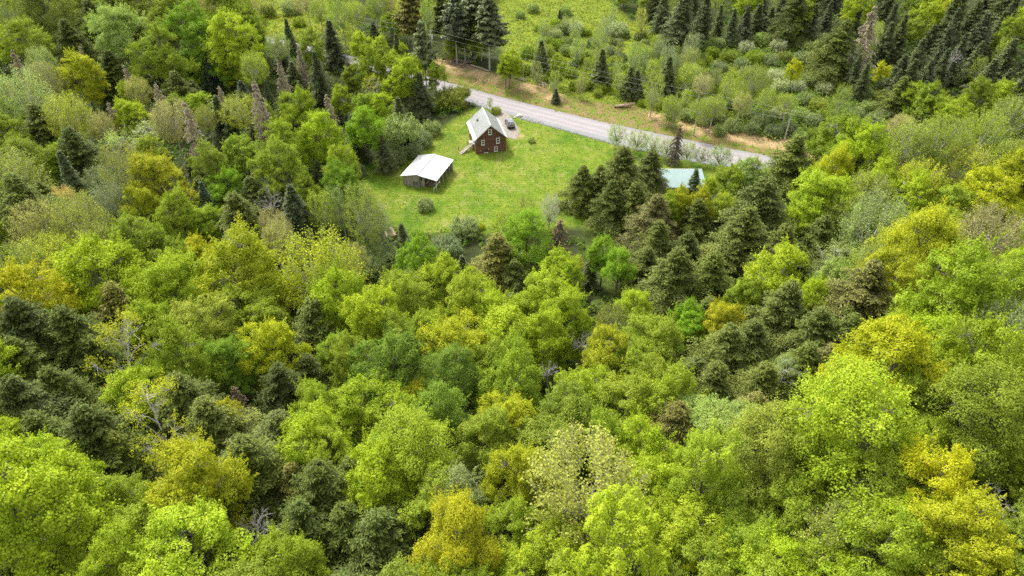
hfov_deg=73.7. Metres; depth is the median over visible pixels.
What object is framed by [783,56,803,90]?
maple tree
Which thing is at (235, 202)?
hemlock tree
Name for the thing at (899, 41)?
spruce tree
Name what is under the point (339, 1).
feathery tree
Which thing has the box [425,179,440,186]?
lumber stack
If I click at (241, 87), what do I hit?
spruce tree
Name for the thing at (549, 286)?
maple tree
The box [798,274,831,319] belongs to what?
maple tree
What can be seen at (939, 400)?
broadleaf tree
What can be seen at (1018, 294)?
broadleaf tree
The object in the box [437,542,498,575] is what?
broadleaf tree
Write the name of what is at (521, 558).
maple tree
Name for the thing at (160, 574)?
maple tree
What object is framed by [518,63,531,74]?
shrub
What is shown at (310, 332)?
hemlock tree
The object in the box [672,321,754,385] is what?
hemlock tree
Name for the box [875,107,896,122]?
shrub
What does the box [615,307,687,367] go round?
broadleaf tree
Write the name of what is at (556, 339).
maple tree
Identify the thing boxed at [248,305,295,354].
broadleaf tree
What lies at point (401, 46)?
maple tree
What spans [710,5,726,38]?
spruce tree
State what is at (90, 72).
maple tree
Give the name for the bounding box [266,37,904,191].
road
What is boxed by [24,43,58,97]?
feathery tree
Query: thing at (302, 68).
dead spruce tree
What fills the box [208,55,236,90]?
broadleaf tree
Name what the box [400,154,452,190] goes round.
open shed
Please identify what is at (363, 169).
shrub
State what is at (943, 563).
broadleaf tree
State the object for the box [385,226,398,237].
log pile
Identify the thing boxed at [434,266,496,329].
maple tree
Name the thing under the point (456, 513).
broadleaf tree
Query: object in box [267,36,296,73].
spruce tree
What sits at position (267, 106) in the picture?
broadleaf tree
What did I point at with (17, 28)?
broadleaf tree
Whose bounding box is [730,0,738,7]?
maple tree
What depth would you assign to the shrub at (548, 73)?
195.50 m
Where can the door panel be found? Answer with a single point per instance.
(421, 183)
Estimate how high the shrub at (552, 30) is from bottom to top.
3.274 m
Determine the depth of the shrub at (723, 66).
200.41 m
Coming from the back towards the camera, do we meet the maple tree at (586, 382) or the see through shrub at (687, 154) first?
the see through shrub at (687, 154)
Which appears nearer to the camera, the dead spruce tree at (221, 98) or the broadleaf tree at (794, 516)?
the broadleaf tree at (794, 516)
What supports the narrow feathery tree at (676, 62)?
on the ground at (490, 166)
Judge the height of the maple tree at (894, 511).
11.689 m
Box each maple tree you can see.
[0,24,24,63]
[0,247,91,341]
[0,336,29,380]
[0,414,27,464]
[0,428,42,476]
[0,433,130,575]
[0,558,16,575]
[1,478,39,525]
[5,561,49,575]
[22,423,108,514]
[36,281,94,317]
[44,224,162,318]
[51,47,112,112]
[53,512,164,575]
[68,498,138,556]
[98,358,165,433]
[100,246,172,294]
[108,96,157,143]
[115,243,211,323]
[117,180,160,242]
[118,290,183,365]
[124,146,201,231]
[127,485,263,575]
[133,423,259,564]
[140,552,213,575]
[181,229,216,286]
[183,90,213,132]
[184,211,304,335]
[198,4,269,87]
[209,1,236,8]
[213,394,244,427]
[232,313,314,393]
[249,531,282,569]
[258,116,317,175]
[273,394,355,471]
[275,81,322,142]
[297,107,346,166]
[301,419,352,470]
[303,257,371,345]
[321,137,361,188]
[330,82,354,124]
[334,369,414,457]
[336,278,410,354]
[340,426,423,526]
[350,29,372,73]
[356,41,386,92]
[363,32,392,78]
[367,91,394,138]
[381,74,401,104]
[387,40,410,83]
[388,55,425,111]
[400,256,454,319]
[400,376,427,403]
[401,54,424,97]
[408,305,443,356]
[416,306,493,402]
[426,249,460,296]
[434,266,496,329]
[449,263,488,292]
[463,283,512,338]
[473,388,544,462]
[475,294,542,383]
[476,438,557,526]
[494,524,556,575]
[496,46,524,88]
[511,261,574,326]
[517,304,574,386]
[517,529,598,575]
[519,498,584,575]
[536,281,595,361]
[537,241,584,291]
[552,360,616,418]
[580,318,637,382]
[604,402,680,502]
[615,437,694,536]
[633,482,741,575]
[638,478,689,545]
[665,182,691,226]
[681,552,703,575]
[682,181,713,221]
[697,295,747,348]
[701,177,717,195]
[722,515,819,575]
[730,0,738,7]
[732,0,763,22]
[734,230,819,312]
[774,204,808,242]
[778,529,868,575]
[779,567,827,575]
[782,159,862,239]
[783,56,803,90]
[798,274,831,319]
[807,493,946,575]
[813,307,961,426]
[822,116,894,197]
[840,0,875,29]
[846,149,906,231]
[849,238,929,319]
[849,484,971,575]
[853,305,912,354]
[869,304,977,380]
[871,60,892,91]
[874,203,928,249]
[875,162,939,216]
[878,292,939,321]
[882,480,1023,575]
[894,328,982,418]
[895,23,912,37]
[895,430,992,535]
[898,78,928,111]
[907,0,947,45]
[911,302,1023,433]
[911,547,1022,575]
[926,0,949,6]
[926,93,976,143]
[928,0,958,39]
[949,160,1023,252]
[979,77,1022,125]
[980,142,1023,217]
[986,218,1023,277]
[987,245,1023,297]
[991,431,1023,487]
[1001,202,1023,232]
[1015,6,1023,37]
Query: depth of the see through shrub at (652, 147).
159.52 m
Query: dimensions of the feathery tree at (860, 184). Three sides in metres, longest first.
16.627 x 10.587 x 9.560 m
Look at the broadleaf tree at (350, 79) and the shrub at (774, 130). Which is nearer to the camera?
the shrub at (774, 130)
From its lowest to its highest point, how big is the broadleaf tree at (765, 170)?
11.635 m
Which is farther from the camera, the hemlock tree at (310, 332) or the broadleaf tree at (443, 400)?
the hemlock tree at (310, 332)
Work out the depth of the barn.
148.75 m
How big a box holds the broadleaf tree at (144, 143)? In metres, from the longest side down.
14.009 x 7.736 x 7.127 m
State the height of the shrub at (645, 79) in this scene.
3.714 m
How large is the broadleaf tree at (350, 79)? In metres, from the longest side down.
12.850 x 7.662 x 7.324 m
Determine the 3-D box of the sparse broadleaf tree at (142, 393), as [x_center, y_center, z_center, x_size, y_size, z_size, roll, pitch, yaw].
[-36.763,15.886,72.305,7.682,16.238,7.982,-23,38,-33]
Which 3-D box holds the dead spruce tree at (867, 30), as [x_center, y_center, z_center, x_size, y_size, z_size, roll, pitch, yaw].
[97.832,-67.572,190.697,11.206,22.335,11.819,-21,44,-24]
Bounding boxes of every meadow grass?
[253,0,353,51]
[495,0,745,123]
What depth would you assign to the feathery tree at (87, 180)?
132.43 m
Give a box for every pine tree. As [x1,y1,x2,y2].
[392,0,422,55]
[408,20,438,90]
[428,0,446,53]
[438,0,471,63]
[455,10,474,62]
[459,0,484,58]
[471,0,510,70]
[472,9,481,60]
[494,11,507,58]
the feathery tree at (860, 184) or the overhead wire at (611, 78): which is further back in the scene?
the overhead wire at (611, 78)
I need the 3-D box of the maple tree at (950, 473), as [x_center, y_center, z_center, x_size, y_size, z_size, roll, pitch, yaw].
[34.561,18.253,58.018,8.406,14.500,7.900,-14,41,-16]
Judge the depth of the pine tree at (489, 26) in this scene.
192.39 m
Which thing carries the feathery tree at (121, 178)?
on the ground at (490, 166)
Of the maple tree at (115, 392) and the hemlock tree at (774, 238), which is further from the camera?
the hemlock tree at (774, 238)
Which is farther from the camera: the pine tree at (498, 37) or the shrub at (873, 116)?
the pine tree at (498, 37)
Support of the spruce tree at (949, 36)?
on the ground at (490, 166)
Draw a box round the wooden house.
[459,107,507,154]
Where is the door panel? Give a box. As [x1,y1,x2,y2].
[418,176,424,187]
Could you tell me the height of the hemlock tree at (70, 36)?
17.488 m
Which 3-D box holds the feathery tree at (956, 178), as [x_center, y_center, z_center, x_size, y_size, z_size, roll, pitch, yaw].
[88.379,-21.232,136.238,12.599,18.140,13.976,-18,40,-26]
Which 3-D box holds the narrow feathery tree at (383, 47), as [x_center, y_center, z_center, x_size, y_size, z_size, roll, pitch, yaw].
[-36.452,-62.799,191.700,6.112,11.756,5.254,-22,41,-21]
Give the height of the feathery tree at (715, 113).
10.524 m
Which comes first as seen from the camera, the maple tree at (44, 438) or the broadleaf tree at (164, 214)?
the maple tree at (44, 438)
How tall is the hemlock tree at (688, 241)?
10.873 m
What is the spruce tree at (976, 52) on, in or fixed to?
on the ground at (490, 166)
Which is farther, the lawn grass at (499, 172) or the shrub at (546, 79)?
the shrub at (546, 79)
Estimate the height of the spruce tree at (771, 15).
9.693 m
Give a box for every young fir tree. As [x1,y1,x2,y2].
[283,18,297,53]
[454,254,472,274]
[529,40,549,75]
[550,88,561,104]
[556,10,562,22]
[588,48,611,88]
[619,67,635,100]
[628,69,644,99]
[654,56,677,96]
[688,169,700,194]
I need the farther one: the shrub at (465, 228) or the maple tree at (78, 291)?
the shrub at (465, 228)
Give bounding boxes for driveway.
[487,105,518,139]
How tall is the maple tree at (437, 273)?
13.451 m
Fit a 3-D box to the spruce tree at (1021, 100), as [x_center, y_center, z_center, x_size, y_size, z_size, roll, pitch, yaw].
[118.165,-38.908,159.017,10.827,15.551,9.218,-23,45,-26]
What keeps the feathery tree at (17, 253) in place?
on the ground at (490, 166)
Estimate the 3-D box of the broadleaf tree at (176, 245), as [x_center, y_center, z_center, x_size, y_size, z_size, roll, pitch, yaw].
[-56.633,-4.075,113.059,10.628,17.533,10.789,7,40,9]
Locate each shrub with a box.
[257,2,276,18]
[278,0,300,16]
[290,15,306,27]
[349,163,366,178]
[358,254,389,280]
[376,142,407,166]
[376,242,408,268]
[404,142,423,158]
[410,130,433,149]
[416,196,434,212]
[420,117,441,135]
[427,96,441,111]
[429,233,462,259]
[433,84,467,110]
[447,214,480,240]
[455,84,471,99]
[476,221,484,229]
[490,106,501,114]
[515,11,525,18]
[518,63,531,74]
[519,45,535,58]
[520,249,542,274]
[526,3,540,12]
[528,137,535,142]
[533,25,540,31]
[535,72,547,81]
[536,43,551,56]
[538,23,554,34]
[540,75,549,84]
[543,37,551,43]
[544,70,558,81]
[545,45,556,58]
[547,28,562,37]
[549,18,561,25]
[550,30,563,40]
[550,38,565,50]
[553,22,568,34]
[557,44,569,55]
[558,5,572,15]
[560,36,572,45]
[563,66,577,78]
[566,21,584,36]
[566,45,580,56]
[568,60,576,67]
[568,80,582,91]
[570,57,580,64]
[574,54,585,62]
[579,50,590,57]
[579,72,590,86]
[580,78,592,89]
[581,27,592,35]
[585,38,600,47]
[589,300,605,313]
[592,82,606,92]
[593,88,602,97]
[604,44,615,57]
[607,66,621,76]
[607,123,627,144]
[608,55,624,66]
[609,20,629,36]
[611,73,626,84]
[613,38,622,45]
[615,52,626,62]
[617,26,630,37]
[622,61,633,70]
[626,128,648,150]
[631,41,643,49]
[632,44,649,56]
[633,32,643,40]
[633,54,644,64]
[637,97,648,106]
[640,74,654,86]
[641,39,649,45]
[642,133,664,153]
[650,34,667,49]
[653,96,666,110]
[656,137,675,156]
[659,54,674,66]
[671,99,685,113]
[678,107,694,122]
[679,81,694,92]
[679,140,697,161]
[680,90,691,97]
[688,92,706,104]
[692,147,711,162]
[695,114,711,126]
[696,56,709,64]
[697,38,712,51]
[697,66,710,76]
[704,46,719,57]
[704,68,719,78]
[704,83,716,94]
[707,144,732,169]
[711,60,728,72]
[712,37,725,47]
[712,110,726,124]
[712,123,728,136]
[719,49,737,63]
[723,117,742,133]
[724,35,742,47]
[726,99,740,109]
[732,57,749,69]
[737,107,755,121]
[738,40,754,52]
[738,65,753,77]
[743,122,759,135]
[744,48,763,64]
[750,114,769,128]
[752,32,772,46]
[761,110,775,123]
[762,53,778,66]
[764,122,782,136]
[768,37,787,51]
[768,68,784,81]
[769,106,787,118]
[770,77,790,92]
[775,50,792,62]
[781,120,797,134]
[788,78,807,92]
[791,51,812,64]
[792,104,809,122]
[792,130,807,140]
[795,90,814,105]
[800,39,819,51]
[800,71,820,87]
[804,113,822,127]
[806,127,822,139]
[808,96,828,110]
[815,82,834,95]
[818,105,834,121]
[826,122,840,136]
[828,79,845,90]
[840,88,854,98]
[844,105,864,118]
[857,86,873,100]
[858,99,876,114]
[864,111,886,124]
[870,89,888,102]
[872,123,891,141]
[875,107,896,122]
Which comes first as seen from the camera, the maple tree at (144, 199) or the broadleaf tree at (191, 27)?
the maple tree at (144, 199)
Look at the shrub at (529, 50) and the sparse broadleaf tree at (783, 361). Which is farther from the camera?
the shrub at (529, 50)
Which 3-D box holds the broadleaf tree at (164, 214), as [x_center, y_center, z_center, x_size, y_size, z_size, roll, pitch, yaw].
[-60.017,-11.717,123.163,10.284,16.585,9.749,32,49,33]
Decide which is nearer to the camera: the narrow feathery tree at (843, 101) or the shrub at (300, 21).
the narrow feathery tree at (843, 101)
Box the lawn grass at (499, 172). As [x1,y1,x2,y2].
[359,108,717,233]
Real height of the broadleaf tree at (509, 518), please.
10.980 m
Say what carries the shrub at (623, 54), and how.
on the ground at (490, 166)
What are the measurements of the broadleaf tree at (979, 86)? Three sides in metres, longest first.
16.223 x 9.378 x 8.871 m
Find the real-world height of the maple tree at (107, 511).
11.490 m
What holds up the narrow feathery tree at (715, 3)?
on the ground at (490, 166)
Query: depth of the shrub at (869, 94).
184.75 m
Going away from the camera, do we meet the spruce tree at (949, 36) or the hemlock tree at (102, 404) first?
the hemlock tree at (102, 404)
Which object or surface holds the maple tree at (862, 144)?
on the ground at (490, 166)
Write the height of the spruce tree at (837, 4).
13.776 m
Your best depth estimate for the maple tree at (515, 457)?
65.36 m
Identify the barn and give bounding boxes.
[659,169,704,195]
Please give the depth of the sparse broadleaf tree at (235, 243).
115.58 m
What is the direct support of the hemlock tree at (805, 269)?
on the ground at (490, 166)
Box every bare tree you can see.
[233,507,280,546]
[252,185,281,217]
[541,359,557,388]
[572,330,593,368]
[939,46,963,86]
[970,483,1015,540]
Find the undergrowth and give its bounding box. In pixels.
[0,0,1023,575]
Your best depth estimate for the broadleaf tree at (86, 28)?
203.06 m
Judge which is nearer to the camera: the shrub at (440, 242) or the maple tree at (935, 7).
the shrub at (440, 242)
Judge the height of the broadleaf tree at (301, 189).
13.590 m
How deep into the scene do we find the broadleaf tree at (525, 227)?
117.98 m
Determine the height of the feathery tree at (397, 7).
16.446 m
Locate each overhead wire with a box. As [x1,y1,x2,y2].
[433,35,790,114]
[440,32,787,109]
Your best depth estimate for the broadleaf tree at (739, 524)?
57.31 m
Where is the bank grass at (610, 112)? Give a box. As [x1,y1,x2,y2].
[435,59,810,157]
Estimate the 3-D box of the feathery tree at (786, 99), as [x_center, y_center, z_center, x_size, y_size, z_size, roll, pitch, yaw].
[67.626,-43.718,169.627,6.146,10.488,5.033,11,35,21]
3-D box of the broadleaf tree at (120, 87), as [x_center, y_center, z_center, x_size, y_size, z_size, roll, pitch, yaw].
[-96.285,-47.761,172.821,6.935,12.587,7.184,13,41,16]
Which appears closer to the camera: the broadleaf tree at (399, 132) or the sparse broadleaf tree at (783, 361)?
the sparse broadleaf tree at (783, 361)
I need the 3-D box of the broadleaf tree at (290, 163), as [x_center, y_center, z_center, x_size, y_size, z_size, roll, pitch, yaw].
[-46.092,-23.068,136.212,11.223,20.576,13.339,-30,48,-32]
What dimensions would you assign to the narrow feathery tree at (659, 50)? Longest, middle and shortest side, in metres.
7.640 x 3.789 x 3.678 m
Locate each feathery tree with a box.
[0,0,40,40]
[0,61,59,127]
[0,144,56,213]
[0,237,55,308]
[2,196,71,253]
[18,227,84,278]
[21,59,69,121]
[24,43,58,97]
[25,252,71,291]
[38,89,97,140]
[40,185,114,270]
[49,184,81,215]
[69,216,120,277]
[78,164,122,204]
[85,109,118,151]
[86,178,137,240]
[94,140,157,214]
[122,74,154,119]
[147,96,197,166]
[180,0,221,22]
[193,104,218,147]
[214,89,261,131]
[239,50,270,101]
[241,0,260,15]
[253,204,293,249]
[259,219,297,273]
[264,31,290,78]
[268,221,372,313]
[293,0,319,26]
[306,184,336,230]
[307,0,328,36]
[325,182,351,235]
[326,0,347,25]
[327,0,354,45]
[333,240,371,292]
[341,178,385,255]
[345,0,366,29]
[364,0,388,28]
[367,200,394,244]
[374,45,388,75]
[382,0,397,21]
[394,0,418,43]
[399,267,426,295]
[418,0,435,33]
[487,97,492,112]
[488,203,524,240]
[514,193,536,218]
[530,59,543,86]
[532,45,546,67]
[534,36,548,57]
[537,18,550,40]
[540,192,559,227]
[548,69,560,92]
[560,14,569,30]
[568,15,581,36]
[569,36,585,61]
[570,29,578,44]
[570,254,584,282]
[575,74,587,98]
[583,57,591,71]
[588,28,607,61]
[591,44,609,69]
[593,300,629,344]
[597,14,612,43]
[608,6,617,24]
[611,58,623,78]
[612,70,624,96]
[615,41,623,54]
[626,45,642,73]
[634,5,648,36]
[637,44,653,71]
[644,70,664,116]
[645,57,659,80]
[650,33,660,56]
[653,38,664,59]
[657,44,676,72]
[659,97,674,126]
[662,94,679,124]
[667,100,683,127]
[670,0,678,10]
[671,52,679,74]
[672,45,680,61]
[674,54,687,81]
[678,62,698,99]
[680,46,700,73]
[680,87,692,108]
[681,31,699,59]
[681,46,693,70]
[687,62,701,87]
[688,97,708,135]
[691,71,713,105]
[694,76,709,98]
[698,103,711,129]
[699,96,713,116]
[704,95,726,133]
[711,0,722,14]
[712,66,722,85]
[719,67,739,102]
[731,89,752,126]
[736,62,773,111]
[755,86,777,118]
[774,91,797,126]
[821,187,865,236]
[828,83,852,117]
[834,187,912,268]
[838,164,897,238]
[844,241,888,279]
[862,20,884,54]
[882,111,943,175]
[885,114,916,148]
[887,155,949,209]
[905,112,975,170]
[920,134,997,195]
[947,199,1023,262]
[952,106,1014,177]
[964,295,1023,357]
[967,54,988,81]
[968,144,1003,169]
[979,134,1023,186]
[981,92,1023,145]
[991,35,1011,59]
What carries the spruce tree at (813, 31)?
on the ground at (490, 166)
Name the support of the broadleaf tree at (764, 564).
on the ground at (490, 166)
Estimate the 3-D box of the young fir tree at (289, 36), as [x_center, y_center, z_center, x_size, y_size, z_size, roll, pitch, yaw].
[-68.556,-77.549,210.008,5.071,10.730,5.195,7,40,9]
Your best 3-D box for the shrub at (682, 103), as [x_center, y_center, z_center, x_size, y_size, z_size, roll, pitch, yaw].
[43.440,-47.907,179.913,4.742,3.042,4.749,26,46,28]
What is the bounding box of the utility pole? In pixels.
[784,110,792,141]
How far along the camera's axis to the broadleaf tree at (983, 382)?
58.42 m
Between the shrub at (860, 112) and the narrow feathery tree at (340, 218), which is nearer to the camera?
the narrow feathery tree at (340, 218)
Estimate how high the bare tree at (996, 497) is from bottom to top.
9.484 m
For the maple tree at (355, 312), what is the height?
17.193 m
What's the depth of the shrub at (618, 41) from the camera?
217.75 m
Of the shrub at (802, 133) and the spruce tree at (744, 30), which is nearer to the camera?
the shrub at (802, 133)
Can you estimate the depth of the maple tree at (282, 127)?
143.69 m
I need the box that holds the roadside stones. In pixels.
[423,86,728,167]
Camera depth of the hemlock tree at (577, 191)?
139.89 m
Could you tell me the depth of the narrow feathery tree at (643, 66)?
194.77 m
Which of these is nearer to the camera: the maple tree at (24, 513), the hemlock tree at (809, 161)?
the maple tree at (24, 513)
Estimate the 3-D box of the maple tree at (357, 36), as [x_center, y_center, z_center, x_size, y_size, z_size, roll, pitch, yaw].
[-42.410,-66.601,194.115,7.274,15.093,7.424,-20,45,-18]
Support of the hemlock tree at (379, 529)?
on the ground at (490, 166)
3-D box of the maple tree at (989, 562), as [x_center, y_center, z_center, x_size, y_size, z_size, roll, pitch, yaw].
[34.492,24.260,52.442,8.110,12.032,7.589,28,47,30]
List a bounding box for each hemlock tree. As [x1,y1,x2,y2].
[0,171,93,267]
[0,294,70,370]
[0,336,69,388]
[0,373,91,467]
[5,179,115,241]
[14,408,70,477]
[18,101,89,171]
[36,364,145,414]
[38,303,164,390]
[49,18,101,82]
[53,125,149,205]
[56,402,170,481]
[70,332,153,395]
[72,0,133,61]
[89,280,158,363]
[89,427,170,491]
[93,399,155,455]
[94,48,148,109]
[139,370,262,468]
[145,34,194,86]
[157,70,209,124]
[168,393,263,480]
[185,176,226,227]
[204,431,271,479]
[214,190,301,277]
[217,433,302,546]
[239,175,286,223]
[250,362,335,421]
[251,409,335,461]
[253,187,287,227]
[263,459,305,521]
[265,276,308,305]
[265,456,361,565]
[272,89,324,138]
[272,294,366,372]
[275,498,340,565]
[282,293,302,336]
[293,352,342,403]
[318,500,364,571]
[322,503,436,574]
[328,404,354,440]
[330,557,392,575]
[336,455,361,504]
[468,232,539,298]
[497,259,537,310]
[550,165,598,218]
[563,144,663,231]
[569,164,606,217]
[581,179,630,238]
[595,181,650,237]
[608,246,663,303]
[611,245,704,336]
[612,193,684,262]
[615,218,675,274]
[628,399,698,492]
[634,149,674,196]
[665,230,701,272]
[667,295,723,361]
[670,197,716,253]
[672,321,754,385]
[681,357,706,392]
[688,250,737,304]
[689,360,736,403]
[695,204,770,293]
[697,173,798,258]
[699,317,778,371]
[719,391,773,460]
[720,238,749,283]
[727,360,795,421]
[733,222,809,283]
[735,279,807,357]
[737,242,821,309]
[741,340,823,411]
[761,133,813,204]
[761,306,838,363]
[764,0,818,52]
[766,0,792,13]
[785,157,820,193]
[787,311,863,359]
[790,197,840,241]
[792,212,837,271]
[792,341,843,406]
[796,18,869,96]
[803,259,899,322]
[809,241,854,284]
[831,304,864,322]
[860,76,914,123]
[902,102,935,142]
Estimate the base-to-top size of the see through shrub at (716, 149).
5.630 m
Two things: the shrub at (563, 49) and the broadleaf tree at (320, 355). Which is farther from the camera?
the shrub at (563, 49)
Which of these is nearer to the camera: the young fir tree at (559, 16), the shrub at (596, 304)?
the shrub at (596, 304)
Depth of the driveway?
173.71 m
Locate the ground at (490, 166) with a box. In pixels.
[0,0,1023,575]
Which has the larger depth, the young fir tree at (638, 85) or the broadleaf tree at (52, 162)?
the young fir tree at (638, 85)
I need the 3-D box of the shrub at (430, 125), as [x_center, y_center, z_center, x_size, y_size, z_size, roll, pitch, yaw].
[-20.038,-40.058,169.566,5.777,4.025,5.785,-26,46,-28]
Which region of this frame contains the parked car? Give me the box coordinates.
[505,118,514,128]
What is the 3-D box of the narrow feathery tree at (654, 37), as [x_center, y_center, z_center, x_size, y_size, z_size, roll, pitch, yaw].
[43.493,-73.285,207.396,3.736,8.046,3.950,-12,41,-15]
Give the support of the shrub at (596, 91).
on the ground at (490, 166)
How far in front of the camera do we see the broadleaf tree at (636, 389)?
75.49 m
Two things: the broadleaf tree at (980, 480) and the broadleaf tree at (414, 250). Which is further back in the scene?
the broadleaf tree at (414, 250)
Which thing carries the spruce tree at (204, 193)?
on the ground at (490, 166)
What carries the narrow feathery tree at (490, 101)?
on the ground at (490, 166)
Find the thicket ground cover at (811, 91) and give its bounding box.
[661,28,908,143]
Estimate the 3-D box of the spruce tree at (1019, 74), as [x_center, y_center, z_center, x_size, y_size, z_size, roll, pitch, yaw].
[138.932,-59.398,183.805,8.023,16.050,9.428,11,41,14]
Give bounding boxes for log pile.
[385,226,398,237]
[441,57,470,67]
[458,63,488,71]
[614,103,634,106]
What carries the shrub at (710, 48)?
on the ground at (490, 166)
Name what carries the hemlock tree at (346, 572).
on the ground at (490, 166)
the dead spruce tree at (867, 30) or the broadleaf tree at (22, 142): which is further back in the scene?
the dead spruce tree at (867, 30)
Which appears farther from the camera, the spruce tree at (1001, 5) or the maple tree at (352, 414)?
the spruce tree at (1001, 5)
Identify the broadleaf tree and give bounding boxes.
[0,13,58,80]
[0,95,28,138]
[0,112,37,170]
[0,128,61,185]
[0,140,10,174]
[0,216,19,265]
[0,423,19,455]
[0,526,74,575]
[12,0,82,55]
[16,0,52,18]
[36,137,66,188]
[40,526,98,575]
[63,471,141,527]
[65,0,83,16]
[80,302,169,391]
[81,9,109,44]
[81,468,167,529]
[83,0,155,71]
[84,486,194,575]
[90,125,139,183]
[91,0,127,33]
[97,208,175,279]
[103,0,179,46]
[106,366,205,470]
[114,79,139,114]
[124,19,203,93]
[130,119,167,151]
[132,130,169,186]
[136,219,196,291]
[138,308,228,407]
[141,2,178,41]
[150,0,215,90]
[150,180,206,245]
[153,0,197,41]
[160,290,242,367]
[162,91,190,132]
[183,202,225,244]
[184,137,231,200]
[190,546,298,575]
[192,275,253,347]
[193,0,267,52]
[202,332,267,400]
[203,163,245,211]
[204,35,227,54]
[206,280,290,342]
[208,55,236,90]
[218,131,270,182]
[220,227,256,276]
[227,0,270,53]
[242,519,332,575]
[244,124,315,203]
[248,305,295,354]
[251,101,280,139]
[275,560,333,575]
[284,165,323,223]
[290,375,343,425]
[297,25,326,71]
[313,328,359,374]
[319,155,363,221]
[322,329,380,395]
[340,61,368,93]
[343,102,385,164]
[344,318,435,422]
[348,394,457,519]
[350,91,385,133]
[361,72,385,115]
[361,551,434,575]
[367,303,425,379]
[377,11,400,43]
[377,265,436,331]
[378,49,407,82]
[380,111,423,157]
[385,464,470,553]
[390,223,438,279]
[404,483,503,575]
[410,377,473,454]
[417,331,488,416]
[420,555,449,575]
[421,459,488,537]
[424,60,446,96]
[431,0,447,8]
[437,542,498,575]
[440,25,470,58]
[448,405,518,488]
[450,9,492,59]
[467,334,525,404]
[469,325,546,427]
[481,492,537,559]
[490,562,544,575]
[496,56,511,88]
[501,204,555,272]
[501,287,512,305]
[508,408,590,507]
[518,416,655,570]
[530,371,602,473]
[549,475,673,575]
[550,52,567,84]
[578,400,629,480]
[585,233,616,286]
[592,364,665,441]
[598,244,638,302]
[605,336,657,395]
[611,286,653,344]
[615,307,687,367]
[616,0,632,7]
[623,350,683,416]
[629,355,708,430]
[633,553,687,575]
[638,0,669,10]
[652,417,751,525]
[655,530,735,575]
[661,187,680,226]
[666,294,702,356]
[674,389,735,465]
[676,308,710,354]
[685,398,765,490]
[700,468,775,530]
[710,190,739,228]
[712,162,745,203]
[714,507,791,574]
[719,388,836,509]
[721,274,769,323]
[722,398,761,431]
[729,545,785,575]
[733,155,769,196]
[744,164,772,194]
[750,470,831,568]
[760,468,828,525]
[770,340,932,511]
[771,435,872,535]
[774,352,806,387]
[786,0,815,33]
[789,493,891,574]
[804,103,875,174]
[807,137,854,202]
[808,250,859,311]
[810,234,860,273]
[815,448,939,561]
[845,46,863,71]
[845,560,878,575]
[864,193,971,305]
[864,426,946,493]
[872,367,948,442]
[882,536,965,575]
[889,227,1023,346]
[892,413,956,459]
[897,15,925,53]
[899,0,928,20]
[900,75,954,122]
[905,377,974,437]
[912,172,954,211]
[919,204,964,267]
[921,346,1023,494]
[925,180,977,244]
[939,249,1023,327]
[944,426,1010,498]
[958,71,999,124]
[971,510,1023,575]
[989,13,1023,53]
[993,553,1023,575]
[994,488,1023,555]
[996,343,1023,389]
[1000,453,1023,516]
[1013,140,1023,202]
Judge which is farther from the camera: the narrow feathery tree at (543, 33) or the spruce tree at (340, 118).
the narrow feathery tree at (543, 33)
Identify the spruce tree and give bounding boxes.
[10,49,44,98]
[10,64,25,99]
[56,150,102,220]
[78,46,100,101]
[85,109,114,151]
[99,70,119,105]
[106,102,132,160]
[122,65,148,110]
[124,114,142,131]
[133,72,160,99]
[153,84,182,132]
[159,109,175,138]
[179,42,195,75]
[181,102,216,184]
[182,153,211,191]
[189,80,211,108]
[198,181,222,233]
[200,53,224,93]
[206,95,245,150]
[217,85,233,113]
[217,109,248,152]
[230,386,259,423]
[235,80,255,110]
[246,110,262,147]
[250,79,274,161]
[263,80,276,114]
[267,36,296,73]
[276,59,291,101]
[279,183,323,250]
[285,61,311,93]
[295,46,312,88]
[297,80,304,107]
[307,51,333,105]
[310,160,325,190]
[320,19,354,72]
[320,224,338,248]
[324,94,343,138]
[328,99,351,123]
[340,60,362,105]
[344,114,375,162]
[368,21,385,46]
[373,134,398,175]
[388,96,412,144]
[389,34,410,87]
[391,223,411,259]
[405,72,437,119]
[537,219,574,277]
[579,255,601,290]
[644,0,660,23]
[647,0,672,34]
[648,0,704,55]
[663,125,683,168]
[670,0,702,23]
[691,0,717,44]
[707,195,724,229]
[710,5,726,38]
[719,8,742,45]
[736,6,752,42]
[749,3,767,36]
[758,6,777,35]
[760,0,772,17]
[774,0,787,23]
[801,3,821,42]
[814,1,835,33]
[819,0,844,11]
[832,0,869,29]
[841,54,862,89]
[843,6,879,81]
[849,63,870,100]
[866,22,899,65]
[871,54,909,88]
[873,0,890,12]
[873,3,898,48]
[875,0,897,22]
[879,70,902,98]
[886,14,909,62]
[903,59,920,88]
[904,37,928,79]
[909,24,938,60]
[915,59,935,95]
[925,0,961,49]
[925,7,960,69]
[930,48,952,91]
[934,21,962,59]
[945,32,968,84]
[949,0,968,21]
[951,12,993,69]
[957,0,983,52]
[958,40,985,83]
[959,58,999,102]
[967,0,997,13]
[968,89,980,115]
[974,16,994,57]
[981,0,1016,20]
[983,38,1019,83]
[983,68,1013,109]
[983,94,1023,146]
[986,11,1008,57]
[986,76,1023,126]
[991,0,1020,46]
[1012,59,1023,86]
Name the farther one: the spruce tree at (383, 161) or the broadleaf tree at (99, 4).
the broadleaf tree at (99, 4)
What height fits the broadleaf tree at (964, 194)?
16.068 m
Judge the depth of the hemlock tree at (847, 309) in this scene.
89.03 m
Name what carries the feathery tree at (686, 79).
on the ground at (490, 166)
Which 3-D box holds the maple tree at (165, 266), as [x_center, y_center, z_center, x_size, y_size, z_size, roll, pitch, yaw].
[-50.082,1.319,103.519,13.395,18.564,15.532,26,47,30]
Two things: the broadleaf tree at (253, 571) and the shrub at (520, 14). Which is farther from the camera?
the shrub at (520, 14)
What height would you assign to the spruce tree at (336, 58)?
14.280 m

